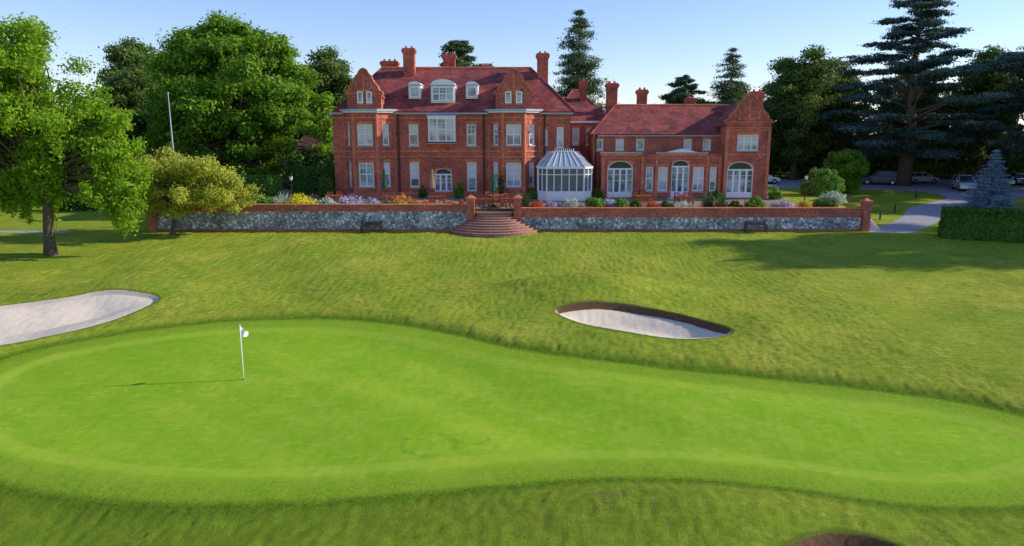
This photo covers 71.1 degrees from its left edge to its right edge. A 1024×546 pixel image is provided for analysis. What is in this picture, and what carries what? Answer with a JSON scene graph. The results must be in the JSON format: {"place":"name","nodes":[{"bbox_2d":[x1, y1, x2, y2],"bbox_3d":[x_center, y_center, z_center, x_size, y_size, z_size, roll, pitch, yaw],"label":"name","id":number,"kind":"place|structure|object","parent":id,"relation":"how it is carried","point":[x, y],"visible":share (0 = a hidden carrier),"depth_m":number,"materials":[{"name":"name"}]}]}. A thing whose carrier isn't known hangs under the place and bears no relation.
{"place":"outdoors","nodes":[
{"label":"outdoors","id":0,"kind":"place"},
{"bbox_2d":[0,167,1023,545],"bbox_3d":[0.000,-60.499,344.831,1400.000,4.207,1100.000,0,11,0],"label":"ground","id":1,"kind":"structure","parent":0,"point":[658,389],"depth_m":26.85,"materials":[{"name":"plant"}]},
{"bbox_2d":[0,11,157,255],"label":"ash tree","id":2,"kind":"object","parent":1,"relation":"on","point":[48,144],"visible":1,"depth_m":47.19,"materials":[{"name":"green plant"}]},
{"bbox_2d":[56,189,136,210],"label":"clipped hedge","id":3,"kind":"object","parent":1,"relation":"on","point":[76,206],"visible":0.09,"depth_m":69.49,"materials":[{"name":"green plant"}]},
{"bbox_2d":[91,62,171,179],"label":"broadleaf tree","id":4,"kind":"object","parent":1,"relation":"on","point":[130,84],"visible":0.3,"depth_m":85.91,"materials":[{"name":"green plant"}]},
{"bbox_2d":[92,36,180,146],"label":"broadleaf tree","id":5,"kind":"object","parent":1,"relation":"on","point":[118,57],"visible":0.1,"depth_m":93.24,"materials":[{"name":"green plant"}]},
{"bbox_2d":[167,92,173,151],"bbox_3d":[-28.200,-9.374,59.823,0.185,11.120,0.185,5,12,22],"label":"flagpole mast","id":6,"kind":"object","parent":1,"relation":"on","point":[170,123],"visible":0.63,"depth_m":59.23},
{"bbox_2d":[116,146,264,234],"bbox_3d":[-25.136,-6.300,56.344,9.668,7.299,8.895,-10,15,-41],"label":"hawthorn tree","id":7,"kind":"object","parent":1,"relation":"on","point":[183,182],"visible":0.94,"depth_m":55.04,"materials":[{"name":"green plant"}]},
{"bbox_2d":[132,9,336,175],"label":"oak tree","id":8,"kind":"object","parent":1,"relation":"on","point":[232,100],"visible":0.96,"depth_m":75.65,"materials":[{"name":"green plant"}]},
{"bbox_2d":[239,324,247,379],"bbox_3d":[-10.191,3.062,27.393,0.356,2.290,0.126,-7,13,-33],"label":"golf flagstick","id":9,"kind":"object","parent":1,"relation":"on","point":[243,333],"visible":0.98,"depth_m":27.25,"materials":[{"name":"white paint"}]},
{"bbox_2d":[228,174,281,198],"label":"clipped hedge","id":10,"kind":"object","parent":1,"relation":"on","point":[270,185],"visible":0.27,"depth_m":65.38,"materials":[{"name":"green plant"}]},
{"bbox_2d":[252,193,274,203],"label":"shrub","id":11,"kind":"object","parent":1,"relation":"on","point":[265,201],"visible":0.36,"depth_m":59.66,"materials":[{"name":"green plant"}]},
{"bbox_2d":[272,193,290,203],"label":"yucca plant","id":12,"kind":"object","parent":1,"relation":"on","point":[282,198],"visible":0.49,"depth_m":59.03,"materials":[{"name":"green plant"}]},
{"bbox_2d":[283,193,318,212],"bbox_3d":[-17.722,-5.771,59.561,3.390,1.961,3.341,-9,14,-38],"label":"golden shrub","id":13,"kind":"object","parent":1,"relation":"on","point":[297,200],"visible":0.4,"depth_m":59.03,"materials":[{"name":"yellow plant"}]},
{"bbox_2d":[290,165,335,194],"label":"clipped hedge","id":14,"kind":"object","parent":1,"relation":"on","point":[306,180],"visible":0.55,"depth_m":69.81,"materials":[{"name":"green plant"}]},
{"bbox_2d":[295,135,333,166],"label":"outbuilding","id":15,"kind":"structure","parent":1,"relation":"on","point":[307,139],"depth_m":84.15,"materials":[{"name":"tile"}]},
{"bbox_2d":[291,45,353,144],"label":"broadleaf tree","id":16,"kind":"object","parent":1,"relation":"on","point":[337,81],"visible":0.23,"depth_m":94.08,"materials":[{"name":"green plant"}]},
{"bbox_2d":[317,174,335,198],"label":"shrub","id":17,"kind":"object","parent":1,"relation":"on","point":[325,184],"visible":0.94,"depth_m":66.00,"materials":[{"name":"green plant"}]},
{"bbox_2d":[319,197,337,203],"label":"shrub","id":18,"kind":"object","parent":1,"relation":"on","point":[328,200],"visible":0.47,"depth_m":59.64,"materials":[{"name":"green plant"}]},
{"bbox_2d":[338,194,367,203],"bbox_3d":[-13.167,-5.683,59.579,2.815,1.852,2.961,-3,12,-13],"label":"lavender bush","id":19,"kind":"object","parent":1,"relation":"on","point":[352,201],"visible":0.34,"depth_m":59.08,"materials":[{"name":"purple plant"}]},
{"bbox_2d":[360,221,382,232],"bbox_3d":[-11.300,-3.693,57.584,1.690,0.920,0.580,0,11,0],"label":"garden bench","id":20,"kind":"object","parent":1,"relation":"on","point":[362,227],"visible":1,"depth_m":57.71,"materials":[{"name":"brown wood"}]},
{"bbox_2d":[363,197,380,203],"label":"lavender bush","id":21,"kind":"object","parent":1,"relation":"on","point":[372,201],"visible":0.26,"depth_m":59.50,"materials":[{"name":"purple plant"}]},
{"bbox_2d":[381,194,387,203],"bbox_3d":[-10.982,-6.306,61.767,0.500,0.980,0.480,1,11,6],"label":"patio chair","id":22,"kind":"object","parent":1,"relation":"on","point":[382,195],"visible":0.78,"depth_m":61.51,"materials":[{"name":"red wood"}]},
{"bbox_2d":[382,169,387,187],"bbox_3d":[-11.400,-7.878,64.202,0.600,2.929,0.600,0,11,0],"label":"closed parasol","id":23,"kind":"object","parent":1,"relation":"on","point":[384,182],"visible":0.81,"depth_m":64.00,"materials":[{"name":"green fabric"}]},
{"bbox_2d":[383,195,400,199],"bbox_3d":[-10.500,-6.349,62.570,1.500,0.750,1.000,1,11,6],"label":"patio table","id":24,"kind":"object","parent":1,"relation":"on","point":[388,196],"visible":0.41,"depth_m":62.13,"materials":[{"name":"red wood"}]},
{"bbox_2d":[390,192,412,203],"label":"orange flowers","id":25,"kind":"object","parent":1,"relation":"on","point":[398,200],"visible":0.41,"depth_m":59.17,"materials":[{"name":"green plant"}]},
{"bbox_2d":[409,199,420,203],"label":"orange flowers","id":26,"kind":"object","parent":1,"relation":"on","point":[415,201],"visible":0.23,"depth_m":59.12,"materials":[{"name":"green plant"}]},
{"bbox_2d":[418,185,427,197],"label":"shrub","id":27,"kind":"object","parent":1,"relation":"on","point":[423,193],"visible":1,"depth_m":66.58,"materials":[{"name":"green plant"}]},
{"bbox_2d":[421,199,433,203],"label":"red flowers","id":28,"kind":"object","parent":1,"relation":"on","point":[425,202],"visible":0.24,"depth_m":59.20,"materials":[{"name":"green plant"}]},
{"bbox_2d":[429,170,434,201],"bbox_3d":[-7.100,-7.803,63.911,0.600,2.929,0.600,0,11,0],"label":"closed parasol","id":29,"kind":"object","parent":1,"relation":"on","point":[432,184],"visible":0.91,"depth_m":63.71,"materials":[{"name":"beige fabric"}]},
{"bbox_2d":[442,199,455,203],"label":"red flowers","id":30,"kind":"object","parent":1,"relation":"on","point":[448,202],"visible":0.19,"depth_m":59.15,"materials":[{"name":"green plant"}]},
{"bbox_2d":[453,183,464,197],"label":"shrub","id":31,"kind":"object","parent":1,"relation":"on","point":[459,190],"visible":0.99,"depth_m":66.43,"materials":[{"name":"green plant"}]},
{"bbox_2d":[438,40,493,66],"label":"cedar tree","id":32,"kind":"object","parent":1,"relation":"on","point":[460,49],"visible":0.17,"depth_m":96.03,"materials":[{"name":"green plant"}]},
{"bbox_2d":[490,172,496,206],"bbox_3d":[-1.600,-7.160,61.388,0.600,2.929,0.600,0,11,0],"label":"closed parasol","id":33,"kind":"object","parent":1,"relation":"on","point":[493,188],"visible":0.99,"depth_m":61.21,"materials":[{"name":"green fabric"}]},
{"bbox_2d":[449,212,539,237],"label":"curved brick steps","id":34,"kind":"structure","parent":1,"relation":"on","point":[493,224],"depth_m":57.05,"materials":[{"name":"brick"}]},
{"bbox_2d":[492,193,498,204],"bbox_3d":[-1.441,-6.428,62.218,0.500,0.980,0.480,-5,12,-22],"label":"patio chair","id":35,"kind":"object","parent":1,"relation":"on","point":[496,196],"visible":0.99,"depth_m":62.00,"materials":[{"name":"red wood"}]},
{"bbox_2d":[497,168,504,194],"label":"climbing plant","id":36,"kind":"object","parent":1,"relation":"on","point":[500,183],"visible":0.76,"depth_m":65.84,"materials":[{"name":"green plant"}]},
{"bbox_2d":[500,197,506,207],"bbox_3d":[-0.721,-5.964,60.433,0.500,0.980,0.480,2,11,8],"label":"patio chair","id":37,"kind":"object","parent":1,"relation":"on","point":[501,202],"visible":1,"depth_m":60.26,"materials":[{"name":"red wood"}]},
{"bbox_2d":[147,199,871,230],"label":"brick parapet and piers","id":38,"kind":"structure","parent":1,"relation":"on","point":[864,213],"depth_m":58.15,"materials":[{"name":"brick"}]},
{"bbox_2d":[156,211,860,228],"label":"flint panels","id":39,"kind":"object","parent":38,"relation":"attached to","point":[333,220],"visible":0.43,"depth_m":58.33,"materials":[{"name":"stone"}]},
{"bbox_2d":[150,195,873,208],"bbox_3d":[-0.225,-5.786,58.144,58.710,1.099,0.860,0,11,0],"label":"coping","id":40,"kind":"object","parent":38,"relation":"on","point":[520,197],"visible":0.75,"depth_m":58.02,"materials":[{"name":"brick"}]},
{"bbox_2d":[507,192,533,208],"bbox_3d":[0.984,-6.061,59.884,3.051,1.631,2.970,2,11,9],"label":"yucca plant","id":41,"kind":"object","parent":1,"relation":"on","point":[524,201],"visible":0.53,"depth_m":59.69,"materials":[{"name":"green plant"}]},
{"bbox_2d":[528,187,537,198],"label":"shrub","id":42,"kind":"object","parent":1,"relation":"on","point":[533,192],"visible":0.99,"depth_m":65.83,"materials":[{"name":"green plant"}]},
{"bbox_2d":[44,69,1023,172],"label":"distant trees","id":43,"kind":"object","parent":1,"relation":"on","point":[945,94],"depth_m":119.11,"materials":[{"name":"green plant"}]},
{"bbox_2d":[527,200,544,206],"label":"red flowers","id":44,"kind":"object","parent":1,"relation":"on","point":[539,203],"visible":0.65,"depth_m":59.02,"materials":[{"name":"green plant"}]},
{"bbox_2d":[68,132,1023,188],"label":"woodland understorey","id":45,"kind":"object","parent":1,"relation":"on","point":[938,170],"visible":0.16,"depth_m":104.39,"materials":[{"name":"green plant"}]},
{"bbox_2d":[332,69,770,198],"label":"walls","id":46,"kind":"structure","parent":1,"relation":"on","point":[653,145],"depth_m":66.52,"materials":[{"name":"red brick"}]},
{"bbox_2d":[396,114,597,196],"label":"drainpipes","id":47,"kind":"object","parent":46,"relation":"attached to","point":[484,155],"visible":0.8,"depth_m":66.97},
{"bbox_2d":[329,84,720,157],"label":"lead work","id":48,"kind":"object","parent":46,"relation":"attached to","point":[485,113],"visible":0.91,"depth_m":66.08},
{"bbox_2d":[333,67,737,134],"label":"roof","id":49,"kind":"structure","parent":46,"relation":"on","point":[632,120],"depth_m":68.75,"materials":[{"name":"tile"}]},
{"bbox_2d":[379,46,765,112],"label":"chimney stacks","id":50,"kind":"object","parent":49,"relation":"on","point":[409,65],"visible":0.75,"depth_m":71.45,"materials":[{"name":"red brick"}]},
{"bbox_2d":[342,79,758,197],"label":"window frames","id":51,"kind":"structure","parent":46,"relation":"attached to","point":[731,194],"depth_m":66.31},
{"bbox_2d":[349,88,755,191],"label":"window glass","id":52,"kind":"object","parent":51,"relation":"in","point":[450,136],"visible":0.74,"depth_m":66.36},
{"bbox_2d":[358,125,756,183],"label":"curtains","id":53,"kind":"object","parent":51,"relation":"attached to","point":[510,166],"visible":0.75,"depth_m":66.28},
{"bbox_2d":[332,67,773,198],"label":"rubbed brick trim","id":54,"kind":"structure","parent":46,"relation":"attached to","point":[656,165],"depth_m":65.99,"materials":[{"name":"brick"}]},
{"bbox_2d":[347,142,758,191],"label":"stone sills","id":55,"kind":"structure","parent":46,"relation":"attached to","point":[574,145],"depth_m":65.68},
{"bbox_2d":[436,161,751,173],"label":"dark glass","id":56,"kind":"object","parent":46,"relation":"attached to","point":[740,165],"visible":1,"depth_m":65.99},
{"bbox_2d":[544,200,560,206],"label":"bush","id":57,"kind":"object","parent":1,"relation":"on","point":[553,204],"visible":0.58,"depth_m":59.38,"materials":[{"name":"purple plant"}]},
{"bbox_2d":[536,148,592,200],"bbox_3d":[4.800,-9.099,65.842,5.114,4.620,3.305,0,11,0],"label":"conservatory","id":58,"kind":"object","parent":1,"relation":"on","point":[562,175],"visible":0.98,"depth_m":64.63,"materials":[{"name":"glass"}]},
{"bbox_2d":[559,196,583,206],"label":"silver shrub","id":59,"kind":"object","parent":1,"relation":"on","point":[569,203],"visible":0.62,"depth_m":59.03,"materials":[{"name":"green plant"}]},
{"bbox_2d":[552,9,607,112],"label":"pine tree","id":60,"kind":"object","parent":1,"relation":"on","point":[577,61],"visible":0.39,"depth_m":91.61,"materials":[{"name":"green plant"}]},
{"bbox_2d":[583,195,606,206],"bbox_3d":[6.930,-5.725,59.418,1.951,1.483,2.020,5,12,22],"label":"clipped shrub","id":61,"kind":"object","parent":1,"relation":"on","point":[593,202],"visible":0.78,"depth_m":58.98,"materials":[{"name":"green plant"}]},
{"bbox_2d":[593,186,603,198],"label":"shrub","id":62,"kind":"object","parent":1,"relation":"on","point":[598,193],"visible":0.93,"depth_m":65.66,"materials":[{"name":"green plant"}]},
{"bbox_2d":[605,198,615,206],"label":"lavender bush","id":63,"kind":"object","parent":1,"relation":"on","point":[610,202],"visible":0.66,"depth_m":59.64,"materials":[{"name":"purple plant"}]},
{"bbox_2d":[614,197,629,206],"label":"clipped shrub","id":64,"kind":"object","parent":1,"relation":"on","point":[621,202],"visible":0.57,"depth_m":59.05,"materials":[{"name":"green plant"}]},
{"bbox_2d":[628,199,642,206],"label":"shrub","id":65,"kind":"object","parent":1,"relation":"on","point":[636,203],"visible":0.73,"depth_m":59.76,"materials":[{"name":"green plant"}]},
{"bbox_2d":[639,194,645,204],"bbox_3d":[11.275,-6.384,62.050,0.500,0.980,0.480,-2,12,-11],"label":"patio chair","id":66,"kind":"object","parent":1,"relation":"on","point":[643,196],"visible":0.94,"depth_m":61.81,"materials":[{"name":"red wood"}]},
{"bbox_2d":[633,195,652,201],"bbox_3d":[11.500,-6.448,62.958,1.500,0.750,1.000,-2,12,-11],"label":"patio table","id":67,"kind":"object","parent":1,"relation":"on","point":[651,196],"visible":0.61,"depth_m":62.70,"materials":[{"name":"red wood"}]},
{"bbox_2d":[647,194,654,203],"bbox_3d":[12.059,-6.415,62.206,0.500,0.980,0.480,-2,12,-11],"label":"patio chair","id":68,"kind":"object","parent":1,"relation":"on","point":[649,199],"visible":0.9,"depth_m":62.06,"materials":[{"name":"red wood"}]},
{"bbox_2d":[643,201,661,206],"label":"red flowers","id":69,"kind":"object","parent":1,"relation":"on","point":[651,204],"visible":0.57,"depth_m":59.02,"materials":[{"name":"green plant"}]},
{"bbox_2d":[661,199,674,206],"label":"shrub","id":70,"kind":"object","parent":1,"relation":"on","point":[664,203],"visible":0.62,"depth_m":59.38,"materials":[{"name":"green plant"}]},
{"bbox_2d":[678,194,684,202],"bbox_3d":[14.600,-6.297,61.724,0.500,0.980,0.480,0,11,0],"label":"patio chair","id":71,"kind":"object","parent":1,"relation":"on","point":[682,196],"visible":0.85,"depth_m":61.46,"materials":[{"name":"red wood"}]},
{"bbox_2d":[674,195,690,203],"bbox_3d":[15.000,-6.349,62.570,1.500,0.750,1.000,0,11,0],"label":"patio table","id":72,"kind":"object","parent":1,"relation":"on","point":[686,196],"visible":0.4,"depth_m":62.52,"materials":[{"name":"red wood"}]},
{"bbox_2d":[673,200,694,206],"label":"shrub","id":73,"kind":"object","parent":1,"relation":"on","point":[682,204],"visible":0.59,"depth_m":59.20,"materials":[{"name":"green plant"}]},
{"bbox_2d":[658,74,715,103],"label":"cedar tree","id":74,"kind":"object","parent":1,"relation":"on","point":[679,94],"visible":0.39,"depth_m":93.44,"materials":[{"name":"green plant"}]},
{"bbox_2d":[687,194,694,204],"bbox_3d":[15.400,-6.297,61.724,0.500,0.980,0.480,0,11,0],"label":"patio chair","id":75,"kind":"object","parent":1,"relation":"on","point":[691,197],"visible":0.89,"depth_m":61.48,"materials":[{"name":"red wood"}]},
{"bbox_2d":[695,191,717,206],"bbox_3d":[16.383,-6.051,59.854,3.110,1.633,3.095,-11,16,-43],"label":"yucca plant","id":76,"kind":"object","parent":1,"relation":"on","point":[707,202],"visible":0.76,"depth_m":59.60,"materials":[{"name":"green plant"}]},
{"bbox_2d":[710,189,721,199],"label":"shrub","id":77,"kind":"object","parent":1,"relation":"on","point":[716,192],"visible":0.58,"depth_m":64.98,"materials":[{"name":"green plant"}]},
{"bbox_2d":[713,191,732,206],"bbox_3d":[17.427,-6.043,59.691,2.983,1.703,2.903,0,11,2],"label":"yucca plant","id":78,"kind":"object","parent":1,"relation":"on","point":[720,202],"visible":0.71,"depth_m":59.36,"materials":[{"name":"green plant"}]},
{"bbox_2d":[727,199,743,206],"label":"shrub","id":79,"kind":"object","parent":1,"relation":"on","point":[735,203],"visible":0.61,"depth_m":59.69,"materials":[{"name":"green plant"}]},
{"bbox_2d":[719,84,755,100],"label":"broadleaf tree","id":80,"kind":"object","parent":1,"relation":"on","point":[746,89],"visible":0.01,"depth_m":111.35,"materials":[{"name":"green plant"}]},
{"bbox_2d":[705,47,773,149],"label":"pine tree","id":81,"kind":"object","parent":1,"relation":"on","point":[727,91],"visible":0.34,"depth_m":94.17,"materials":[{"name":"green plant"}]},
{"bbox_2d":[744,195,767,206],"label":"clipped shrub","id":82,"kind":"object","parent":1,"relation":"on","point":[755,201],"visible":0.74,"depth_m":59.10,"materials":[{"name":"green plant"}]},
{"bbox_2d":[744,221,767,232],"bbox_3d":[19.600,-3.693,57.584,1.690,0.920,0.580,0,11,0],"label":"garden bench","id":83,"kind":"object","parent":1,"relation":"on","point":[746,227],"visible":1,"depth_m":57.71,"materials":[{"name":"brown wood"}]},
{"bbox_2d":[768,174,779,183],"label":"parked car","id":84,"kind":"object","parent":1,"relation":"on","point":[773,180],"visible":0.34,"depth_m":94.65,"materials":[{"name":"white paint"}]},
{"bbox_2d":[767,185,782,199],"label":"shrub","id":85,"kind":"object","parent":1,"relation":"on","point":[776,194],"visible":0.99,"depth_m":65.58,"materials":[{"name":"green plant"}]},
{"bbox_2d":[769,198,794,206],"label":"lavender bush","id":86,"kind":"object","parent":1,"relation":"on","point":[782,204],"visible":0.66,"depth_m":59.14,"materials":[{"name":"purple plant"}]},
{"bbox_2d":[793,199,812,206],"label":"orange flowers","id":87,"kind":"object","parent":1,"relation":"on","point":[803,204],"visible":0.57,"depth_m":59.46,"materials":[{"name":"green plant"}]},
{"bbox_2d":[758,43,853,179],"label":"broadleaf tree","id":88,"kind":"object","parent":1,"relation":"on","point":[794,104],"visible":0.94,"depth_m":99.24,"materials":[{"name":"green plant"}]},
{"bbox_2d":[804,174,808,200],"bbox_3d":[25.500,-7.246,62.288,0.370,2.650,0.370,5,12,22],"label":"garden lamp post","id":89,"kind":"object","parent":1,"relation":"on","point":[806,176],"visible":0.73,"depth_m":62.12,"materials":[{"name":"black metal"}]},
{"bbox_2d":[799,168,844,196],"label":"topiary bush","id":90,"kind":"object","parent":1,"relation":"on","point":[816,187],"visible":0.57,"depth_m":68.03,"materials":[{"name":"green plant"}]},
{"bbox_2d":[812,197,840,206],"bbox_3d":[26.211,-5.736,60.029,2.258,1.368,2.447,-2,12,-12],"label":"shrub","id":91,"kind":"object","parent":1,"relation":"on","point":[818,202],"visible":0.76,"depth_m":59.56,"materials":[{"name":"green plant"}]},
{"bbox_2d":[817,190,846,204],"bbox_3d":[29.063,-6.828,64.973,2.641,1.412,2.555,0,11,2],"label":"white flowering shrub","id":92,"kind":"object","parent":1,"relation":"on","point":[839,198],"visible":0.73,"depth_m":64.45,"materials":[{"name":"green plant"}]},
{"bbox_2d":[822,148,869,193],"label":"topiary bush","id":93,"kind":"object","parent":1,"relation":"on","point":[851,171],"visible":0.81,"depth_m":82.00,"materials":[{"name":"green plant"}]},
{"bbox_2d":[816,56,884,161],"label":"broadleaf tree","id":94,"kind":"object","parent":1,"relation":"on","point":[843,140],"visible":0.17,"depth_m":102.17,"materials":[{"name":"green plant"}]},
{"bbox_2d":[845,174,872,184],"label":"parked car","id":95,"kind":"object","parent":1,"relation":"on","point":[867,180],"visible":0.38,"depth_m":93.76,"materials":[{"name":"paint"}]},
{"bbox_2d":[868,170,896,184],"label":"parked car","id":96,"kind":"object","parent":1,"relation":"on","point":[885,176],"visible":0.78,"depth_m":93.08,"materials":[{"name":"blue paint"}]},
{"bbox_2d":[872,60,959,164],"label":"broadleaf tree","id":97,"kind":"object","parent":1,"relation":"on","point":[926,99],"visible":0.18,"depth_m":100.93,"materials":[{"name":"green plant"}]},
{"bbox_2d":[816,0,1023,185],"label":"cedar tree","id":98,"kind":"object","parent":1,"relation":"on","point":[906,152],"visible":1,"depth_m":88.81,"materials":[{"name":"green plant"}]},
{"bbox_2d":[912,172,938,183],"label":"parked car","id":99,"kind":"object","parent":1,"relation":"on","point":[917,177],"visible":0.73,"depth_m":95.04,"materials":[{"name":"silver metal"}]},
{"bbox_2d":[951,174,976,190],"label":"parked car","id":100,"kind":"object","parent":1,"relation":"on","point":[959,182],"visible":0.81,"depth_m":86.05,"materials":[{"name":"silver metal"}]},
{"bbox_2d":[966,172,985,186],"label":"parked car","id":101,"kind":"object","parent":1,"relation":"on","point":[973,174],"visible":0.15,"depth_m":89.32,"materials":[{"name":"paint"}]},
{"bbox_2d":[937,205,1023,242],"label":"clipped hedge","id":102,"kind":"object","parent":1,"relation":"on","point":[999,224],"visible":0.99,"depth_m":54.25,"materials":[{"name":"green plant"}]},
{"bbox_2d":[940,43,1023,171],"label":"broadleaf tree","id":103,"kind":"object","parent":1,"relation":"on","point":[987,81],"visible":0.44,"depth_m":98.41,"materials":[{"name":"green plant"}]},
{"bbox_2d":[943,27,1023,154],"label":"cedar tree","id":104,"kind":"object","parent":1,"relation":"on","point":[1008,61],"visible":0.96,"depth_m":85.23,"materials":[{"name":"green plant"}]},
{"bbox_2d":[952,149,1020,208],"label":"blue spruce","id":105,"kind":"object","parent":1,"relation":"on","point":[995,196],"visible":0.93,"depth_m":70.76,"materials":[{"name":"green plant"}]},
{"bbox_2d":[997,173,1014,185],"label":"parked car","id":106,"kind":"object","parent":1,"relation":"on","point":[1010,178],"visible":0.28,"depth_m":91.53,"materials":[{"name":"silver metal"}]},
{"bbox_2d":[1009,173,1023,184],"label":"parked car","id":107,"kind":"object","parent":1,"relation":"on","point":[1018,178],"visible":0.62,"depth_m":93.01,"materials":[{"name":"paint"}]},
{"bbox_2d":[0,0,1023,134],"label":"sky","id":108,"kind":"structure","parent":0,"point":[649,44],"materials":[{"name":"blue"}]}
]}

